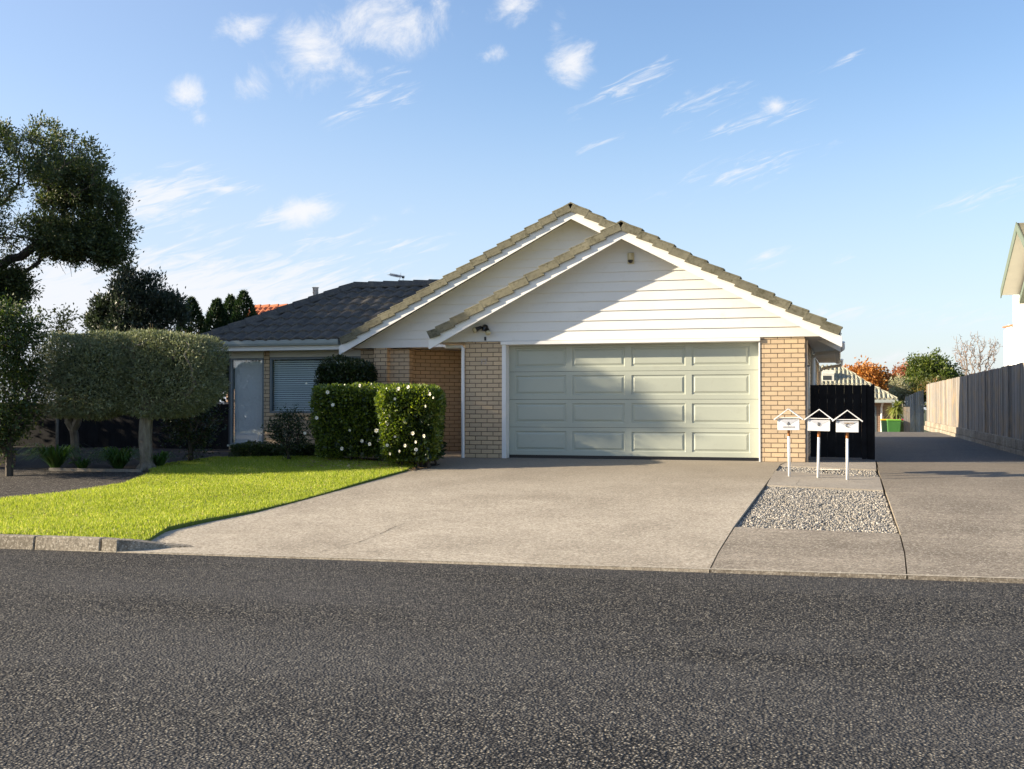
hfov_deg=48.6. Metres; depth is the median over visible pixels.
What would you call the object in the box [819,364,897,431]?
house
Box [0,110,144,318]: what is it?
evergreen tree
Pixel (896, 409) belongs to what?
spiky plant
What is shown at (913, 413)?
timber fence
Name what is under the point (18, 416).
bushy tree
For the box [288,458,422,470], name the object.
fallen leaves
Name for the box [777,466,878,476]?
gravel
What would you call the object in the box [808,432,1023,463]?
driveway
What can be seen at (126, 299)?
evergreen tree
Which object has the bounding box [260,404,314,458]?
loose shrub
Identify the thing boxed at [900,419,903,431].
wheelie bin
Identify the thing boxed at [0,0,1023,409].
sky
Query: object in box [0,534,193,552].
kerb
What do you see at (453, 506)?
driveway
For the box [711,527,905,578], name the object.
concrete apron
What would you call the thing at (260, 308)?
red roofed house
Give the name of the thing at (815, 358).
window
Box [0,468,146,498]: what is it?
garden bed
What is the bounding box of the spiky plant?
[883,399,906,419]
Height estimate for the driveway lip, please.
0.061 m
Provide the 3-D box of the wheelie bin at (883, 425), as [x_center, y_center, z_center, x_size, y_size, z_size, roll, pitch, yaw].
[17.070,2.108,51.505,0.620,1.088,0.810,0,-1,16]
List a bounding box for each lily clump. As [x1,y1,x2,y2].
[17,443,92,467]
[62,456,98,467]
[76,446,156,468]
[136,450,176,465]
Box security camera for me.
[628,253,633,263]
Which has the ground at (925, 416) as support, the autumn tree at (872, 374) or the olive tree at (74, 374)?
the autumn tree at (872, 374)
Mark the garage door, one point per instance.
(667, 412)
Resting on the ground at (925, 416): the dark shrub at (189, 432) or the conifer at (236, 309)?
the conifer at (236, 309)
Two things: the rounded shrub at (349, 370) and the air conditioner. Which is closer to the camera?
the rounded shrub at (349, 370)
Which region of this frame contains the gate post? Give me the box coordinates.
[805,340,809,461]
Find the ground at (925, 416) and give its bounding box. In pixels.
[234,410,929,578]
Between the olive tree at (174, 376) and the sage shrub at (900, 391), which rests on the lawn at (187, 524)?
the olive tree at (174, 376)
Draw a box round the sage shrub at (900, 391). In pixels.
[884,372,911,414]
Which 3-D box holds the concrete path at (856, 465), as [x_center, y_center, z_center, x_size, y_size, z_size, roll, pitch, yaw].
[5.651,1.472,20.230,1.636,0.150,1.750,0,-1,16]
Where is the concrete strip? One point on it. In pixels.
(822, 481)
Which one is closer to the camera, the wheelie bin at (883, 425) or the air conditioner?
the wheelie bin at (883, 425)
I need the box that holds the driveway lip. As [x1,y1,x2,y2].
[150,551,1023,578]
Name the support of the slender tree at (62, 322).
on the garden bed at (21, 461)
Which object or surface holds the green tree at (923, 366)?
on the ground at (925, 416)
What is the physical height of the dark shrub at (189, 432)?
1.596 m
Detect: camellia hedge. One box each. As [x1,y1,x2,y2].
[303,381,413,460]
[368,383,447,467]
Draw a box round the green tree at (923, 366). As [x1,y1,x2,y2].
[901,347,969,403]
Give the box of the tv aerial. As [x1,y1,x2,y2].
[389,273,404,279]
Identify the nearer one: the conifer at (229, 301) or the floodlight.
the floodlight
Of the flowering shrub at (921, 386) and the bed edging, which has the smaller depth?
the bed edging
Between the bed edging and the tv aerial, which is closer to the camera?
the bed edging
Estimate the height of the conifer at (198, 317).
4.331 m
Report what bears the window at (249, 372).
in the brick house at (595, 345)
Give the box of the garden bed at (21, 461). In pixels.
[0,447,439,470]
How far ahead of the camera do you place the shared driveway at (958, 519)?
14.40 m
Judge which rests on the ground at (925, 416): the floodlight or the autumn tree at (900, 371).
the autumn tree at (900, 371)
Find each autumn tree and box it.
[842,355,897,399]
[885,359,909,412]
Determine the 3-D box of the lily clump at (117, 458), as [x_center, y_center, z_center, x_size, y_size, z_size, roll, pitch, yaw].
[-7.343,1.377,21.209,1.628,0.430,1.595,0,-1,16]
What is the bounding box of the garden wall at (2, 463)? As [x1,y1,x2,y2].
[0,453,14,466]
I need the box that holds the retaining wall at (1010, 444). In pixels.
[924,421,1023,455]
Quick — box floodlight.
[472,324,490,334]
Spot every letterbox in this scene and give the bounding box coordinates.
[774,408,802,475]
[804,409,832,477]
[832,410,862,479]
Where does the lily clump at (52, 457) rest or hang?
on the garden bed at (21, 461)
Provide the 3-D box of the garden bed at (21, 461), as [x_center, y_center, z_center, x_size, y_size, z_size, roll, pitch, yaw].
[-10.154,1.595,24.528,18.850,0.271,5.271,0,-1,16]
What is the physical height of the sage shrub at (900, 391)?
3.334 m
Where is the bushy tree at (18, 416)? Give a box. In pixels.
[0,288,53,475]
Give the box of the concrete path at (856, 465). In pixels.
[780,460,875,471]
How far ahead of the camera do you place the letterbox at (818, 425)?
18.26 m
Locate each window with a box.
[227,358,263,445]
[268,356,360,414]
[815,358,816,384]
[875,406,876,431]
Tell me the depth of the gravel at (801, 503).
15.21 m
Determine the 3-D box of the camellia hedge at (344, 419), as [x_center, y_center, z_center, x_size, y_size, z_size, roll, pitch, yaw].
[-2.808,0.743,21.933,2.243,1.625,1.253,0,-1,16]
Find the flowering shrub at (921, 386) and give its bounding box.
[903,374,960,412]
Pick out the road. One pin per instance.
(111, 660)
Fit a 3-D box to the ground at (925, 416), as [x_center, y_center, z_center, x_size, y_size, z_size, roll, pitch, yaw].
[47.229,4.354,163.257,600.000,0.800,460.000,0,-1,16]
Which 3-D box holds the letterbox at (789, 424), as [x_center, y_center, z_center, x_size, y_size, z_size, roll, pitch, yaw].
[4.534,0.961,18.561,0.474,1.140,0.230,-1,-1,17]
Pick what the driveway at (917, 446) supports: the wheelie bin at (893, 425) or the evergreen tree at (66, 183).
the wheelie bin at (893, 425)
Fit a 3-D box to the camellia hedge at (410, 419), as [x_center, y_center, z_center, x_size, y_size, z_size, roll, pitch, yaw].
[-1.872,0.766,20.851,1.393,1.621,1.282,0,-1,6]
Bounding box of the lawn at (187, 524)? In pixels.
[1,457,424,540]
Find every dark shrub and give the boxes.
[154,400,229,463]
[201,352,234,409]
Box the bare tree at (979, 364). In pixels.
[953,331,1002,375]
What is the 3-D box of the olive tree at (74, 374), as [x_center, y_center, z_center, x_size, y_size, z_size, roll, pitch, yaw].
[-7.963,0.186,21.553,2.420,2.593,2.008,0,-1,16]
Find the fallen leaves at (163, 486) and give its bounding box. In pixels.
[4,456,404,536]
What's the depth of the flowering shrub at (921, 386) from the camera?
56.35 m
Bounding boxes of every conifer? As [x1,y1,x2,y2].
[175,295,205,348]
[200,297,234,388]
[219,293,240,401]
[226,290,257,388]
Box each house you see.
[198,202,844,461]
[226,304,286,435]
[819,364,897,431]
[1000,222,1023,365]
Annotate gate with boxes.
[810,384,874,459]
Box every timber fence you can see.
[903,390,923,431]
[926,362,1023,439]
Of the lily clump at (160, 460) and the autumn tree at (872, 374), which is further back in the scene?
the autumn tree at (872, 374)
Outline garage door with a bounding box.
[509,342,758,457]
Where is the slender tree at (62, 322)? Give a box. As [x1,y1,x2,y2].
[34,302,87,447]
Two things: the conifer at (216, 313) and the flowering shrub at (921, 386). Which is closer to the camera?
the conifer at (216, 313)
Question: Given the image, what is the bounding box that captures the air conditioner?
[822,370,833,381]
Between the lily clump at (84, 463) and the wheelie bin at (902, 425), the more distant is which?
the wheelie bin at (902, 425)
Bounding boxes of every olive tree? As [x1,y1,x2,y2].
[26,327,136,459]
[86,325,232,472]
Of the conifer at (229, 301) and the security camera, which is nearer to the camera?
the security camera
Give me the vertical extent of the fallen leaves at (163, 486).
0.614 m
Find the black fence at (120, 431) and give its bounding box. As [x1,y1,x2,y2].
[0,402,228,448]
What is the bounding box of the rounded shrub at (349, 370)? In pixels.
[313,353,377,436]
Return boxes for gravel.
[737,486,897,533]
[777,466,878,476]
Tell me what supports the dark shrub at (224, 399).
on the ground at (925, 416)
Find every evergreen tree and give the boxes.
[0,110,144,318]
[77,261,193,346]
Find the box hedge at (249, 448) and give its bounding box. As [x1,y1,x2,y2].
[228,439,332,456]
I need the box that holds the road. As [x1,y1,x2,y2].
[0,549,1023,768]
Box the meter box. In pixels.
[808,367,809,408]
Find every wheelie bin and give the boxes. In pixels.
[880,419,887,431]
[886,419,900,431]
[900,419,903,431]
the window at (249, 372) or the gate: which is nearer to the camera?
the gate
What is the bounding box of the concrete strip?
[767,471,882,491]
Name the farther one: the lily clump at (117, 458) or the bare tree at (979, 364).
the bare tree at (979, 364)
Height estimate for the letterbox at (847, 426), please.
1.140 m
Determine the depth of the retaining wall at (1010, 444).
29.33 m
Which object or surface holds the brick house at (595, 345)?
on the ground at (925, 416)
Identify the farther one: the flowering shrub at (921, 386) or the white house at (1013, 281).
the flowering shrub at (921, 386)
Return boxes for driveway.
[58,451,785,572]
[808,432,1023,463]
[876,461,1023,582]
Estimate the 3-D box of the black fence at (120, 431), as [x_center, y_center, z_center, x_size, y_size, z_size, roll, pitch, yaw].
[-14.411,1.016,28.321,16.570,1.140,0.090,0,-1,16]
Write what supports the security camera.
attached to the brick house at (595, 345)
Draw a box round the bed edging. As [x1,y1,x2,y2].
[49,468,141,471]

